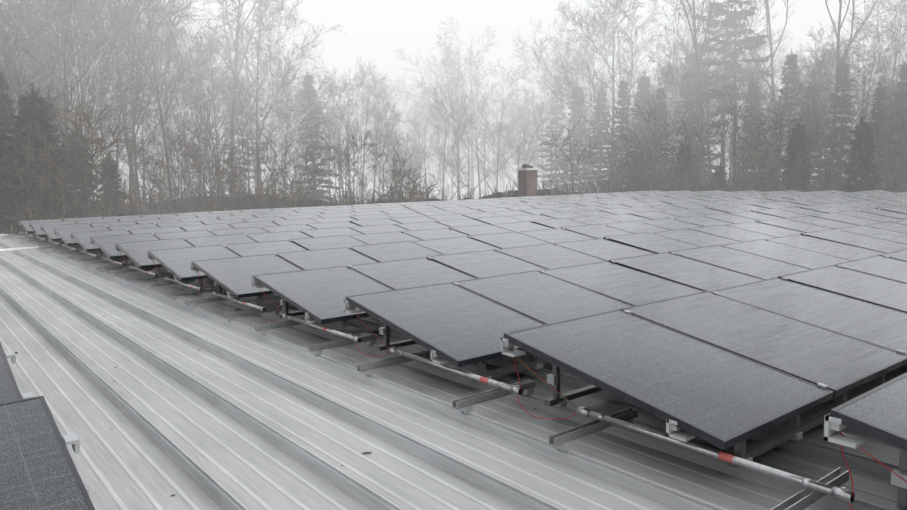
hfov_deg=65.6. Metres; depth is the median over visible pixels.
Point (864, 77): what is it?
maple tree
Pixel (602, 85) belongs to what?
birch tree
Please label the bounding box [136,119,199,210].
tree sapling
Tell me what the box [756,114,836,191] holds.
tree sapling
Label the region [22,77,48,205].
spruce tree
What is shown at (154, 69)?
maple tree
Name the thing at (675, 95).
maple tree
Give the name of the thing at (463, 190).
distant treeline
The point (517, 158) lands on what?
oak tree
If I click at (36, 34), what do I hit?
maple tree
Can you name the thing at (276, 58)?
birch tree
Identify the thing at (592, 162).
spruce tree
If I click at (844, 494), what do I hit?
conduit and leads
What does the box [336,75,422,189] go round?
maple tree
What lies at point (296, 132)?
birch tree
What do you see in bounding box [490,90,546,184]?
oak tree
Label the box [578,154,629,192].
tree sapling
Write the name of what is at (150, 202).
thicket
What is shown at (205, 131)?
birch tree
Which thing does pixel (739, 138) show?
tree sapling
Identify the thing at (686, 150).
fir tree
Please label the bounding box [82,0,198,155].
maple tree
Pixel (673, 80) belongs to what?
birch tree
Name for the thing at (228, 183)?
tree sapling
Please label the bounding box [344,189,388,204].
thicket
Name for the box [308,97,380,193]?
oak tree
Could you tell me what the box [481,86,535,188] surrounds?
birch tree
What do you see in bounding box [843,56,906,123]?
maple tree
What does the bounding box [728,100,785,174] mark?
birch tree
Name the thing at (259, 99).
birch tree
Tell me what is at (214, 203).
thicket
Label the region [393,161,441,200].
tree sapling
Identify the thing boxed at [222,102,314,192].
tree
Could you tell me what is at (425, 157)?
oak tree
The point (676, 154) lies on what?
tree sapling
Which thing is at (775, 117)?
tree sapling
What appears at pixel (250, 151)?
oak tree
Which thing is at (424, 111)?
birch tree
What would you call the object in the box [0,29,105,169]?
oak tree
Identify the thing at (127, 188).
tree sapling
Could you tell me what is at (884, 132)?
tree sapling
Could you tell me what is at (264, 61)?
oak tree
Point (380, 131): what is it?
birch tree
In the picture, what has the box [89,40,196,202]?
birch tree
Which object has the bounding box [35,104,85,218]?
spruce tree
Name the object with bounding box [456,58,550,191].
maple tree
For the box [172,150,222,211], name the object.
tree sapling
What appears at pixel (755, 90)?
spruce tree
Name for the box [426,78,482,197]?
maple tree
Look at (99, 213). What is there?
thicket
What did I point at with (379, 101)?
maple tree
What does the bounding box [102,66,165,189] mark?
birch tree
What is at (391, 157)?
oak tree
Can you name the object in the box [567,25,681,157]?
maple tree
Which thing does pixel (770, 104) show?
birch tree
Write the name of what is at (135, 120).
maple tree
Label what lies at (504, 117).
maple tree
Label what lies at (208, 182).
tree sapling
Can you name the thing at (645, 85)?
spruce tree
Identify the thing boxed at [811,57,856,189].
spruce tree
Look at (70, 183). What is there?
tree sapling
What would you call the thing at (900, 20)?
maple tree
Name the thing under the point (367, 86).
maple tree
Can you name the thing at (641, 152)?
tree sapling
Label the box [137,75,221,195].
birch tree
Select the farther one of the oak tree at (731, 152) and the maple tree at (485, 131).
the maple tree at (485, 131)
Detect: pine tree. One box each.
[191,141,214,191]
[217,85,268,194]
[224,101,269,191]
[607,102,639,169]
[682,1,770,183]
[702,0,772,177]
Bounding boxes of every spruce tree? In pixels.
[0,71,44,230]
[0,135,34,218]
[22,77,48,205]
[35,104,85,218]
[189,146,208,195]
[292,70,342,201]
[296,137,318,197]
[537,74,572,189]
[551,82,596,192]
[576,86,619,192]
[597,77,639,189]
[615,71,660,186]
[643,82,679,187]
[660,50,713,184]
[680,40,726,184]
[727,75,779,185]
[755,49,812,191]
[780,80,833,190]
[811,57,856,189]
[859,81,900,178]
[880,63,906,180]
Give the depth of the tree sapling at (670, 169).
45.45 m
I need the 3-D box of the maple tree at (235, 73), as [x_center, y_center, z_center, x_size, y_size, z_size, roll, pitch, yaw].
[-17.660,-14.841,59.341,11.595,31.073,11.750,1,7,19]
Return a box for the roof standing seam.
[0,232,906,509]
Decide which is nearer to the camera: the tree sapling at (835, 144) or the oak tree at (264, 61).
the tree sapling at (835, 144)
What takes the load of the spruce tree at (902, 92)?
on the terrain
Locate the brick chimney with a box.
[516,164,538,196]
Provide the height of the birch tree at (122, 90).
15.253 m
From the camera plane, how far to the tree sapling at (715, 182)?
37.63 m
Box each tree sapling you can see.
[0,56,89,217]
[0,109,68,231]
[3,85,114,215]
[13,120,80,219]
[25,82,144,216]
[32,92,152,216]
[34,101,108,217]
[67,185,130,216]
[68,150,109,204]
[94,189,115,215]
[102,129,156,202]
[120,168,146,203]
[125,134,173,201]
[134,148,195,213]
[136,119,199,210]
[143,142,200,199]
[154,159,207,212]
[156,110,207,199]
[156,165,195,200]
[161,114,215,199]
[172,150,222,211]
[173,113,218,197]
[175,121,235,207]
[184,127,254,210]
[189,142,241,210]
[203,146,238,210]
[205,112,268,209]
[209,141,243,210]
[209,157,226,194]
[214,133,269,209]
[220,162,248,195]
[231,149,287,193]
[283,137,333,200]
[287,161,313,197]
[319,105,391,204]
[324,120,380,203]
[337,173,374,201]
[343,174,367,202]
[365,136,424,198]
[387,141,442,197]
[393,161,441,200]
[433,169,470,199]
[537,109,604,190]
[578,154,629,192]
[604,143,657,191]
[608,90,683,191]
[623,121,669,189]
[650,107,716,185]
[651,110,729,190]
[656,146,691,182]
[704,98,783,191]
[709,167,734,190]
[715,78,769,182]
[718,96,773,183]
[721,133,791,190]
[726,100,818,191]
[733,118,798,183]
[751,91,803,186]
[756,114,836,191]
[793,118,847,190]
[809,118,849,188]
[820,145,865,191]
[838,100,906,188]
[870,81,906,187]
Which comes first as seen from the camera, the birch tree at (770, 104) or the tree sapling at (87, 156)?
the tree sapling at (87, 156)
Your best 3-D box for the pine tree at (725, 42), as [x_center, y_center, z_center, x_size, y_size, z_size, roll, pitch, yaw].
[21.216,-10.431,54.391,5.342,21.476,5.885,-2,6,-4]
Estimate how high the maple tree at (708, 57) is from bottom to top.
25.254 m
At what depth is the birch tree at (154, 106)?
58.31 m
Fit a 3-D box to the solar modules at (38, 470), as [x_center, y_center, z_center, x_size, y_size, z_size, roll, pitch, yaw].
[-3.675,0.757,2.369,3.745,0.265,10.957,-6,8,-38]
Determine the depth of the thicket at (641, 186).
43.90 m
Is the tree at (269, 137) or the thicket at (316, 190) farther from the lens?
the tree at (269, 137)
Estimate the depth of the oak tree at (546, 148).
76.12 m
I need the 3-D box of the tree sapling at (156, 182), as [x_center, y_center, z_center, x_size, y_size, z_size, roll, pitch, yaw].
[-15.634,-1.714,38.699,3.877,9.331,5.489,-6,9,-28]
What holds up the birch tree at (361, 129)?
on the terrain
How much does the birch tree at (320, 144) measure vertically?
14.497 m
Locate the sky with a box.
[0,0,906,161]
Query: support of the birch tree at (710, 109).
on the terrain
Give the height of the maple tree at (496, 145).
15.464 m
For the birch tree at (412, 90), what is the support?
on the terrain
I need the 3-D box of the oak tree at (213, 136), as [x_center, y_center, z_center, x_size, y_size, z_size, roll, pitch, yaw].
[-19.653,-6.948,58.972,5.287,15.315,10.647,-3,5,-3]
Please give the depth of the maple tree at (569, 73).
71.89 m
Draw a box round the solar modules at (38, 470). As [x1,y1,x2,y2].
[0,343,94,509]
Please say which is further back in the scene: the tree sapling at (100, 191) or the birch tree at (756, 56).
the birch tree at (756, 56)
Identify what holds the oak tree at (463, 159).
on the terrain
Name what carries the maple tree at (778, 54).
on the terrain
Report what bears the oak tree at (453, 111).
on the terrain
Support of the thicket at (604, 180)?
on the terrain
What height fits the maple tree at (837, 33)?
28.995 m
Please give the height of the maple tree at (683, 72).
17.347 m
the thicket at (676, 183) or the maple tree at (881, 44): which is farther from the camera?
the maple tree at (881, 44)
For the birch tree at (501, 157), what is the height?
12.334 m
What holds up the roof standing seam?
on the building walls
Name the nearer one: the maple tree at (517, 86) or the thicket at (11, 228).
the thicket at (11, 228)
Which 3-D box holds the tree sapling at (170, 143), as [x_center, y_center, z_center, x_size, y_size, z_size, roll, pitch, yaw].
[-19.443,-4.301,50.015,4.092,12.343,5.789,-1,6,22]
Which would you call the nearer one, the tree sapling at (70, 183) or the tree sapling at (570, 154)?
the tree sapling at (70, 183)
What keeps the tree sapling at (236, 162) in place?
on the terrain
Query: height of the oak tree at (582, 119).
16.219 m
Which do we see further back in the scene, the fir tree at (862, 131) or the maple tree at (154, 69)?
the maple tree at (154, 69)
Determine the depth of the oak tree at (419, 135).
70.73 m
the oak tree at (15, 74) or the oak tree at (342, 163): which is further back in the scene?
the oak tree at (342, 163)
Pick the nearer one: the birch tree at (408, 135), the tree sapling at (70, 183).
the tree sapling at (70, 183)
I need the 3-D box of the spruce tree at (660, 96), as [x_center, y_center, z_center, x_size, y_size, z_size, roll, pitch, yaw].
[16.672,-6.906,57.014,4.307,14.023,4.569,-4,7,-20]
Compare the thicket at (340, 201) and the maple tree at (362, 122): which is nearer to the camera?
the thicket at (340, 201)
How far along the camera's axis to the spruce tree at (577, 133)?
65.63 m
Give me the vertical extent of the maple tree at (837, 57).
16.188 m
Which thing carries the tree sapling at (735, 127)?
on the terrain
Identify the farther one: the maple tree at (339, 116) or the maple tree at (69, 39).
the maple tree at (339, 116)
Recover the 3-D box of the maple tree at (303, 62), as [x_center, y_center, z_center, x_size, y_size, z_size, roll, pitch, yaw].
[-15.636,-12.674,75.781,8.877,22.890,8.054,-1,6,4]
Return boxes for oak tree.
[0,28,75,162]
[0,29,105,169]
[2,60,29,108]
[106,79,179,197]
[180,0,357,194]
[181,85,243,192]
[221,105,269,189]
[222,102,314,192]
[296,94,356,200]
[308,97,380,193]
[309,134,364,200]
[328,101,374,200]
[376,127,407,190]
[378,120,448,198]
[383,14,499,198]
[391,110,443,191]
[396,111,446,194]
[402,114,441,196]
[411,30,481,199]
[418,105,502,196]
[445,122,480,195]
[446,115,488,192]
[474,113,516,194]
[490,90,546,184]
[490,128,543,180]
[497,0,678,177]
[505,128,540,187]
[517,106,569,188]
[536,77,618,179]
[550,82,620,182]
[567,118,614,175]
[609,63,714,170]
[707,94,784,179]
[816,76,860,170]
[839,51,904,152]
[840,66,901,153]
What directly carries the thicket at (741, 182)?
on the terrain
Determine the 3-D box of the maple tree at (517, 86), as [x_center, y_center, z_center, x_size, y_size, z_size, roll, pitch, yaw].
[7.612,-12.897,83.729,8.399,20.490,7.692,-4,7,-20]
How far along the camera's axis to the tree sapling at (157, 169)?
46.12 m
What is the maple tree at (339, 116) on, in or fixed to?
on the terrain
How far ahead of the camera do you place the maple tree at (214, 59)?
54.34 m
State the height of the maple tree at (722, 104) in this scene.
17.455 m
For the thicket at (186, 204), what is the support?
on the terrain
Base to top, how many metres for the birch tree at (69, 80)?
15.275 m
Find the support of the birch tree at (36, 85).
on the terrain
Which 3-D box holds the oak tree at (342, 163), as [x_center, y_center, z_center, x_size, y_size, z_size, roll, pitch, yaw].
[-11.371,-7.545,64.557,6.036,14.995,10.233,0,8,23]
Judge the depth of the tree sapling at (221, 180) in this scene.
50.84 m
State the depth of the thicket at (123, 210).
31.41 m
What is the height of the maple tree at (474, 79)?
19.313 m
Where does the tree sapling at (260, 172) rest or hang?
on the terrain
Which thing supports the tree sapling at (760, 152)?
on the terrain
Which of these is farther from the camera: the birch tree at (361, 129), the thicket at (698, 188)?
the birch tree at (361, 129)
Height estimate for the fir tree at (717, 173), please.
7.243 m
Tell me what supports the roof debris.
on the roof standing seam
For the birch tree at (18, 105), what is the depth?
30.50 m
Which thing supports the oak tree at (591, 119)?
on the terrain
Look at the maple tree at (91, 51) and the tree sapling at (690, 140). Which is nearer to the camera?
the tree sapling at (690, 140)
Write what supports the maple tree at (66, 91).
on the terrain
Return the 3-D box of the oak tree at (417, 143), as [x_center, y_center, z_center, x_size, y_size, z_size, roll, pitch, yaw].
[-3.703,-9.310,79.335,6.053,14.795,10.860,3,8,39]
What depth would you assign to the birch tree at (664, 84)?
57.99 m
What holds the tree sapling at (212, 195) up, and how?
on the terrain
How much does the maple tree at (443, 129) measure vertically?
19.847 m
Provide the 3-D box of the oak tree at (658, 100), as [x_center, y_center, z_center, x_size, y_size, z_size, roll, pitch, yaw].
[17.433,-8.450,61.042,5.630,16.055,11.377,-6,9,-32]
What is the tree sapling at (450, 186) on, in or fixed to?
on the terrain
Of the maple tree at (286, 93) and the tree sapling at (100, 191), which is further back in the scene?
the maple tree at (286, 93)
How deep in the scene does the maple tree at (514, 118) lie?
69.03 m
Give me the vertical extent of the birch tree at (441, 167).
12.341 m
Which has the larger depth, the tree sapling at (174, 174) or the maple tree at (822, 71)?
the maple tree at (822, 71)
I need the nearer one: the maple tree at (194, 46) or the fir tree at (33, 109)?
the fir tree at (33, 109)
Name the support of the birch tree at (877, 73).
on the terrain
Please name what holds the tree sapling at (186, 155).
on the terrain
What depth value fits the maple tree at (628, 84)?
69.41 m
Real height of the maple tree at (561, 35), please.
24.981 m
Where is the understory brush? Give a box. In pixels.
[95,169,906,215]
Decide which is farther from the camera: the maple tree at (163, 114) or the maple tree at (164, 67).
the maple tree at (164, 67)
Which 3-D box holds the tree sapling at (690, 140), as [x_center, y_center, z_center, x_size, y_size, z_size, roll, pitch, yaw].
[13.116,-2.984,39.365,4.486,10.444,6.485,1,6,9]
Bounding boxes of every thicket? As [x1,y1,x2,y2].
[0,191,99,233]
[18,184,220,228]
[75,164,186,215]
[91,196,225,216]
[108,182,167,215]
[111,190,191,215]
[116,184,230,214]
[179,189,310,211]
[208,134,437,210]
[216,151,331,199]
[269,165,393,201]
[334,181,429,204]
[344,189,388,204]
[382,182,510,201]
[394,177,517,201]
[500,167,734,192]
[558,173,687,194]
[580,160,741,190]
[581,168,675,192]
[615,137,743,190]
[626,144,793,190]
[658,164,802,191]
[683,164,741,190]
[686,129,906,191]
[813,160,851,190]
[820,151,895,189]
[835,143,906,191]
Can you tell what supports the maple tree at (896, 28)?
on the terrain
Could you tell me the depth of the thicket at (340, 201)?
44.74 m
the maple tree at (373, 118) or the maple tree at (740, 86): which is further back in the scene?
the maple tree at (373, 118)
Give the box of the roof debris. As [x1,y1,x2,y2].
[4,255,590,495]
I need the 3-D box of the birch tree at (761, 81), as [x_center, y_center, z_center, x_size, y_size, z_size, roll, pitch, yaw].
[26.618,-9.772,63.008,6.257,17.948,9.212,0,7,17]
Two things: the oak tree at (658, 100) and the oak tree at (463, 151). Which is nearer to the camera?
the oak tree at (658, 100)
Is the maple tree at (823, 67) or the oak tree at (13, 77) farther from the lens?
the maple tree at (823, 67)
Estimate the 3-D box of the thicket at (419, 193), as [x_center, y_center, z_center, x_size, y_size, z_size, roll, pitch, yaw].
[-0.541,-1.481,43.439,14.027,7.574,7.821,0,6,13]
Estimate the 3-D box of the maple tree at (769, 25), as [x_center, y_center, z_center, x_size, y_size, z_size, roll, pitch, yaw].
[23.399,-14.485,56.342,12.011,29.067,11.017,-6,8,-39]
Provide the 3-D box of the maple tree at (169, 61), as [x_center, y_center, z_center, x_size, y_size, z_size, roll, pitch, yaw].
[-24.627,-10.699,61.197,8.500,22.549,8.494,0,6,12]
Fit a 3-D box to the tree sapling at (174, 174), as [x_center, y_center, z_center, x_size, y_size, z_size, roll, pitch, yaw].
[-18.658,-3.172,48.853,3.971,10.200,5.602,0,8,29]
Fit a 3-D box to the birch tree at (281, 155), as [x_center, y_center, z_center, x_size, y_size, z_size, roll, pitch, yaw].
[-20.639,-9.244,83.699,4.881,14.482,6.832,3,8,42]
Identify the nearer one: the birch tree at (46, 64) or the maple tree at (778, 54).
the birch tree at (46, 64)
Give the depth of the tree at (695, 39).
53.89 m
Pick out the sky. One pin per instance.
(374, 29)
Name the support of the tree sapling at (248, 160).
on the terrain
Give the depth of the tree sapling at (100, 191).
31.91 m
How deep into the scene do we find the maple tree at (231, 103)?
55.41 m
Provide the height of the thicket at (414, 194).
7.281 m
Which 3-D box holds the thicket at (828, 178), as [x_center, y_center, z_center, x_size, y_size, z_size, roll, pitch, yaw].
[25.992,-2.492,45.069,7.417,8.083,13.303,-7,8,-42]
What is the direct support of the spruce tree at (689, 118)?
on the terrain
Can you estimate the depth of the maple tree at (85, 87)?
60.39 m
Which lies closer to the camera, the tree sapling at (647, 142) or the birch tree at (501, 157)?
the tree sapling at (647, 142)
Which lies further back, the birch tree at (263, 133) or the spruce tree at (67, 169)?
the birch tree at (263, 133)
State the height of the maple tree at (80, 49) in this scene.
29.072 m
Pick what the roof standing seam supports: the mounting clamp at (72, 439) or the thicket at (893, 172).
the mounting clamp at (72, 439)
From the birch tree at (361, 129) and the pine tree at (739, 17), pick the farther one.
the birch tree at (361, 129)
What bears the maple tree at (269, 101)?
on the terrain
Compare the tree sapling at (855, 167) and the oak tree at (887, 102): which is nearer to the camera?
the tree sapling at (855, 167)
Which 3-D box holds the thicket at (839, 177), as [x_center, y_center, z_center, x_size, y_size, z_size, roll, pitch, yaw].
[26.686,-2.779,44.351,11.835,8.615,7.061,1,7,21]
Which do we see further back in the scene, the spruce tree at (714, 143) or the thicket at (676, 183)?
the spruce tree at (714, 143)
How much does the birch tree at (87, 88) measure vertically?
17.073 m
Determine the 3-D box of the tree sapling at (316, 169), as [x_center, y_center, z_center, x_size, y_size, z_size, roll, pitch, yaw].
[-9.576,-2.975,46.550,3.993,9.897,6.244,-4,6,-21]
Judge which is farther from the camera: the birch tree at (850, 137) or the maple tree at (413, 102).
the maple tree at (413, 102)
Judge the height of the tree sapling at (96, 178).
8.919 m
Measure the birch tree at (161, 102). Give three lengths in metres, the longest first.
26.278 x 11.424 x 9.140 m
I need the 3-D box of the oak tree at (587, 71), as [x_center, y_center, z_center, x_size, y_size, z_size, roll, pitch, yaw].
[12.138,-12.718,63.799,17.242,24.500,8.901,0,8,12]
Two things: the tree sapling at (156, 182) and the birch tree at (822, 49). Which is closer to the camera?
the tree sapling at (156, 182)
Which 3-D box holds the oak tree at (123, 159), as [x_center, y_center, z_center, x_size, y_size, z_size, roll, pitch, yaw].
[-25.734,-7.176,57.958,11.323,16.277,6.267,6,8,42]
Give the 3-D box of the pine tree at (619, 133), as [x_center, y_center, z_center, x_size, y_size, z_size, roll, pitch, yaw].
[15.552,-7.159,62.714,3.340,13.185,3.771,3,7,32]
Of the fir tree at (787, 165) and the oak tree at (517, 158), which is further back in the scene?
the oak tree at (517, 158)
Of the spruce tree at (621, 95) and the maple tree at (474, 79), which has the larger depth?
the maple tree at (474, 79)
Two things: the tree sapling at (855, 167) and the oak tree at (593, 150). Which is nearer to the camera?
the tree sapling at (855, 167)
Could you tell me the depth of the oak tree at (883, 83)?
47.68 m
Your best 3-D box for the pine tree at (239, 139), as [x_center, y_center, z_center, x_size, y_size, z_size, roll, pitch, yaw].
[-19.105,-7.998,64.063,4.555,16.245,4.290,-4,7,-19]
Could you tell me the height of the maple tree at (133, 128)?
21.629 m
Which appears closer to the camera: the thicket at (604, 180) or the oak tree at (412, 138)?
the thicket at (604, 180)
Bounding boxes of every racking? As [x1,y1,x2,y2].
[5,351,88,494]
[8,191,906,509]
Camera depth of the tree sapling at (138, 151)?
46.62 m
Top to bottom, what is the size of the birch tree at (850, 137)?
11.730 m
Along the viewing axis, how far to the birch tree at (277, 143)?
63.94 m
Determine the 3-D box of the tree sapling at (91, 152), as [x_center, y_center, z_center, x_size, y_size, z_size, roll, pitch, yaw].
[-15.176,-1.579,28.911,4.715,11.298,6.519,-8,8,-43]
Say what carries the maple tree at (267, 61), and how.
on the terrain
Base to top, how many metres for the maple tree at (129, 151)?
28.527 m
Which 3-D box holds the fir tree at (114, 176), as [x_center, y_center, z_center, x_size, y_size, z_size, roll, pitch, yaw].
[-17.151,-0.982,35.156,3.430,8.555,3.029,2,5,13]
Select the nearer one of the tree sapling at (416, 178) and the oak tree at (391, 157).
the tree sapling at (416, 178)
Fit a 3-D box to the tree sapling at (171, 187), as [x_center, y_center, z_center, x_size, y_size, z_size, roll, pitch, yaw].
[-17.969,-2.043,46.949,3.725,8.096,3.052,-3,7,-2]
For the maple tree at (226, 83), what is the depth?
65.47 m
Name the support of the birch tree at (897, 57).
on the terrain
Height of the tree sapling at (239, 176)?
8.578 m
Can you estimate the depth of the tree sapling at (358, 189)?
46.09 m
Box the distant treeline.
[17,89,874,202]
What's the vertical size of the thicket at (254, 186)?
9.478 m
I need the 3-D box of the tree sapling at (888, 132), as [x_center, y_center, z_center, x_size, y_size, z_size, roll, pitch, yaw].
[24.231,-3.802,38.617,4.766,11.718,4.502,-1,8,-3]
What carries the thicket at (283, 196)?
on the terrain
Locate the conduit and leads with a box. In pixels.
[0,226,906,509]
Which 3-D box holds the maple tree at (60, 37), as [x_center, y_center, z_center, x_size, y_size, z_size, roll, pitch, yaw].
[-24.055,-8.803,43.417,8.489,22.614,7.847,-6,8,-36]
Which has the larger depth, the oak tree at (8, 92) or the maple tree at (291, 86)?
the maple tree at (291, 86)
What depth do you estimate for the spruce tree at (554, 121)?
67.26 m
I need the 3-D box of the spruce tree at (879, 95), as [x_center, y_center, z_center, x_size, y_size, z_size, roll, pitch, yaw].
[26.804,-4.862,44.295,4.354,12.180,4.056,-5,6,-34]
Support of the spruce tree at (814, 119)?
on the terrain
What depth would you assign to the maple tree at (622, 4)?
63.52 m
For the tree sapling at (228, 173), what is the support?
on the terrain
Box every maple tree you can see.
[0,0,73,92]
[0,0,80,149]
[0,0,104,126]
[0,0,109,105]
[0,0,135,161]
[0,0,177,184]
[1,0,176,198]
[2,11,123,133]
[6,0,130,110]
[7,0,224,201]
[11,0,121,134]
[37,1,142,124]
[54,2,215,197]
[57,0,127,126]
[68,36,124,190]
[82,0,186,191]
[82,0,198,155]
[94,0,207,197]
[96,0,223,199]
[120,0,209,182]
[134,12,203,192]
[140,36,281,193]
[150,25,231,195]
[162,0,347,192]
[167,23,273,193]
[167,24,251,192]
[194,0,311,191]
[205,39,258,185]
[219,45,320,195]
[260,50,321,190]
[270,97,351,183]
[271,65,314,134]
[273,33,334,190]
[278,71,376,196]
[297,67,391,199]
[322,84,360,199]
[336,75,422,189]
[337,84,376,193]
[341,55,415,201]
[351,67,423,197]
[378,95,410,189]
[384,84,463,192]
[416,82,463,199]
[423,47,497,197]
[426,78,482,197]
[450,91,526,193]
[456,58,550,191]
[474,101,523,189]
[479,97,561,189]
[486,63,541,190]
[490,95,519,145]
[509,0,652,182]
[519,51,571,183]
[530,37,600,181]
[539,0,706,126]
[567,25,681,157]
[608,59,659,156]
[615,83,687,156]
[645,0,793,181]
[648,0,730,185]
[649,8,724,170]
[653,58,694,156]
[655,26,784,177]
[661,40,723,141]
[670,42,779,170]
[701,0,794,183]
[737,48,876,169]
[747,26,833,141]
[760,41,893,180]
[776,47,812,109]
[778,42,854,168]
[783,4,906,145]
[793,29,906,170]
[825,0,905,171]
[826,21,906,152]
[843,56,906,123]
[847,0,906,94]
[886,0,906,67]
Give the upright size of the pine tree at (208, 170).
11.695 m
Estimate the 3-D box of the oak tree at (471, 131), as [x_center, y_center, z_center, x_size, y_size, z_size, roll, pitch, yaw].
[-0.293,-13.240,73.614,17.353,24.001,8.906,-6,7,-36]
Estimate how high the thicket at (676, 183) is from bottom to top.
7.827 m
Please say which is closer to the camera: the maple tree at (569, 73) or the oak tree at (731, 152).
the oak tree at (731, 152)
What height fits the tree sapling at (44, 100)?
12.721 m
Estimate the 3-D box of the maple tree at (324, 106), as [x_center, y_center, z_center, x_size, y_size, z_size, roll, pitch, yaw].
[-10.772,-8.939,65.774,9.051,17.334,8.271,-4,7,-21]
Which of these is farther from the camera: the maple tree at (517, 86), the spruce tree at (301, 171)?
the maple tree at (517, 86)
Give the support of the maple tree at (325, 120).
on the terrain
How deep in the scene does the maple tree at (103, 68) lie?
48.47 m
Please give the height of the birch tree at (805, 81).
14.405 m
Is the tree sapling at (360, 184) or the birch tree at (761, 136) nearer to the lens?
the tree sapling at (360, 184)
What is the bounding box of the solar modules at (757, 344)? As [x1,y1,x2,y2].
[19,190,906,450]
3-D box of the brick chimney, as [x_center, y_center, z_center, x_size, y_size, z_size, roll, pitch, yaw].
[3.703,-2.867,34.955,0.890,3.240,0.742,-6,8,-38]
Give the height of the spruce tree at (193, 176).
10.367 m
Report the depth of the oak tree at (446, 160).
70.07 m
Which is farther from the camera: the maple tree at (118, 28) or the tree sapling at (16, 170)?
the maple tree at (118, 28)
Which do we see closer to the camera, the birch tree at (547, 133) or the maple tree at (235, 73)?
the maple tree at (235, 73)
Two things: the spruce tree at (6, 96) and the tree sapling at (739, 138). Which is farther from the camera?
the tree sapling at (739, 138)
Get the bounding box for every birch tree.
[0,2,117,144]
[0,18,81,217]
[1,67,61,141]
[2,0,143,198]
[12,60,99,151]
[13,18,153,179]
[27,39,130,164]
[70,53,147,170]
[84,0,241,199]
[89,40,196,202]
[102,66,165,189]
[126,67,222,192]
[133,101,192,201]
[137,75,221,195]
[180,64,268,187]
[196,0,370,191]
[229,90,294,187]
[244,88,324,184]
[250,74,352,190]
[260,114,309,182]
[265,119,294,184]
[291,103,341,188]
[344,101,423,197]
[349,145,370,187]
[362,104,439,189]
[364,130,429,191]
[367,113,416,199]
[389,43,461,196]
[396,86,456,195]
[429,123,470,199]
[460,111,497,197]
[470,121,530,189]
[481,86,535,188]
[499,86,557,167]
[500,35,583,187]
[514,112,590,183]
[521,100,567,188]
[538,117,586,179]
[552,0,625,174]
[611,39,713,183]
[613,120,659,176]
[642,65,719,169]
[667,65,745,169]
[676,39,779,164]
[698,56,809,167]
[711,125,744,173]
[719,80,795,182]
[726,51,780,135]
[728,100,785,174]
[758,63,865,171]
[766,77,841,175]
[767,52,842,146]
[791,12,902,151]
[826,108,872,176]
[849,38,906,145]
[853,24,906,136]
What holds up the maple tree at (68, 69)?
on the terrain
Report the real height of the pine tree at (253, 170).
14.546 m
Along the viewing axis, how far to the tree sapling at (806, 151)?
39.55 m
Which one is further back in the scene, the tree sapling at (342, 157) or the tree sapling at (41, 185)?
the tree sapling at (342, 157)
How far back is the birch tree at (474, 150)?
85.61 m
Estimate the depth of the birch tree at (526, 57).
68.62 m
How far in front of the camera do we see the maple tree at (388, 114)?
79.34 m
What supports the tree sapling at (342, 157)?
on the terrain
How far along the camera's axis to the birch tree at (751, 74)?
53.76 m
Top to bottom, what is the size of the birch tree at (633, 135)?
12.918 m
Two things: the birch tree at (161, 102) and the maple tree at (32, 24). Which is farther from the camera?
the birch tree at (161, 102)
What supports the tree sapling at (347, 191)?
on the terrain
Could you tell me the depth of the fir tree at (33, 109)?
28.50 m
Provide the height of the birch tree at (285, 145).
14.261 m
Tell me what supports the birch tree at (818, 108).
on the terrain
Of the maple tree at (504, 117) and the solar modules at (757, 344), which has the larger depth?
the maple tree at (504, 117)
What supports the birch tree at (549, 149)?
on the terrain
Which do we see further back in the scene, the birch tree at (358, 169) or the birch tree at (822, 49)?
the birch tree at (358, 169)
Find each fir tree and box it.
[0,124,33,233]
[5,80,81,231]
[65,129,107,217]
[95,150,126,216]
[675,139,698,185]
[711,164,728,185]
[779,120,813,190]
[838,115,884,191]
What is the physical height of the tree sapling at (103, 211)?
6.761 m
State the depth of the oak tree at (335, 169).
71.71 m
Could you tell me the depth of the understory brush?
41.84 m
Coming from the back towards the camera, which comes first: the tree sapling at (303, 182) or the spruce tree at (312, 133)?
the spruce tree at (312, 133)
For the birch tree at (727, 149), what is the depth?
71.53 m
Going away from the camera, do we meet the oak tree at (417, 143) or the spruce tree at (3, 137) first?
the spruce tree at (3, 137)
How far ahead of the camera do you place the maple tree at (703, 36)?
58.89 m
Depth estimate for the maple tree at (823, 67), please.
49.20 m
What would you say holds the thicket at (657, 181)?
on the terrain
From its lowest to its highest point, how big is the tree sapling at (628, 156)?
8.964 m
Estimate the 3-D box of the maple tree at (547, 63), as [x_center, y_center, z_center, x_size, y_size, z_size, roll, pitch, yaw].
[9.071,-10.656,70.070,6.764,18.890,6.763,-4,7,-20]
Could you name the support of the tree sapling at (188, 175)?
on the terrain
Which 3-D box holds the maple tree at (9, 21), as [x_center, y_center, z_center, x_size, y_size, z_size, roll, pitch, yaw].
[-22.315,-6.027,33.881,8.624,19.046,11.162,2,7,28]
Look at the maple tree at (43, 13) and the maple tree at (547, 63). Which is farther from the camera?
the maple tree at (547, 63)
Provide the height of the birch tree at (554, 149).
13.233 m
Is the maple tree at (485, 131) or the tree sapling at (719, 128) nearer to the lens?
the tree sapling at (719, 128)
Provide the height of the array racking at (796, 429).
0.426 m
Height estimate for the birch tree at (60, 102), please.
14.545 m
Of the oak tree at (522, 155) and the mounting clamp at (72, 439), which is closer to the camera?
the mounting clamp at (72, 439)
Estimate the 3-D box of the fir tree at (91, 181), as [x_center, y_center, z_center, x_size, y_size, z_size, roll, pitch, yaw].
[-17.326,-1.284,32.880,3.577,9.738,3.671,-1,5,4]
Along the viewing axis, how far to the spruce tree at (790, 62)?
50.21 m
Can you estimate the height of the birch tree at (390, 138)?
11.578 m
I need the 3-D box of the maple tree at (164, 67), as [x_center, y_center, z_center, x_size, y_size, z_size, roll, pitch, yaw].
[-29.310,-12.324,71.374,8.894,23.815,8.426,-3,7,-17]
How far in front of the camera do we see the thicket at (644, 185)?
41.62 m
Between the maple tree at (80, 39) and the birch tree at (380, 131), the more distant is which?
the birch tree at (380, 131)
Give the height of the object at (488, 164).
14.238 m
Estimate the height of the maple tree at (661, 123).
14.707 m

